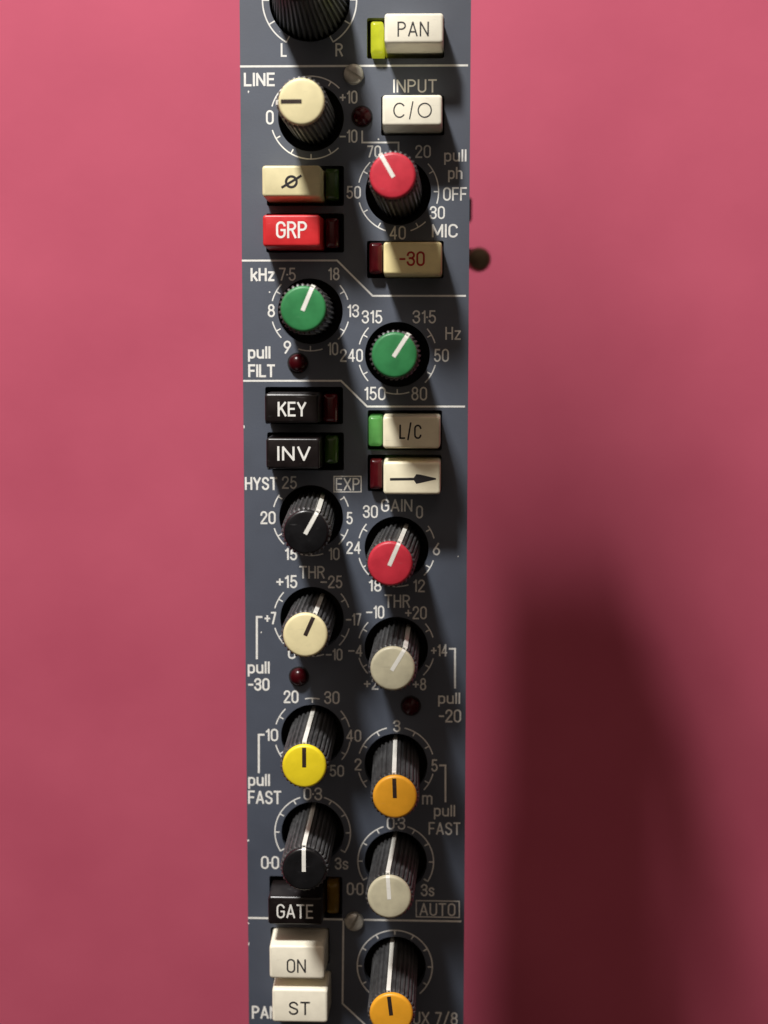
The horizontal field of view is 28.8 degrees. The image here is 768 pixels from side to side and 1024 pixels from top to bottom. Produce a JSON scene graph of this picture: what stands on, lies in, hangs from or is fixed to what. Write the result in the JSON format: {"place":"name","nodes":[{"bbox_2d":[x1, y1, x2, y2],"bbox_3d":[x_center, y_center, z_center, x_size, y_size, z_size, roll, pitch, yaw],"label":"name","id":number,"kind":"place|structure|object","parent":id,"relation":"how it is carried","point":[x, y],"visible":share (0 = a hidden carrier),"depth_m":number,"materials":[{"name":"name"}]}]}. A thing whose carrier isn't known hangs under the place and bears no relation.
{"place":"outdoors","nodes":[
{"label":"outdoors","id":0,"kind":"place"},
{"bbox_2d":[0,0,767,1023],"bbox_3d":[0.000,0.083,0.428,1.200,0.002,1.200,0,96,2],"label":"wall","id":1,"kind":"structure","parent":0,"point":[616,742],"depth_m":0.42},
{"bbox_2d":[240,0,490,1023],"bbox_3d":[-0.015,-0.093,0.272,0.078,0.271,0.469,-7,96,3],"label":"channel strip","id":2,"kind":"object","parent":1,"relation":"on","point":[360,258],"visible":1,"depth_m":0.27,"materials":[{"name":"plastic"}]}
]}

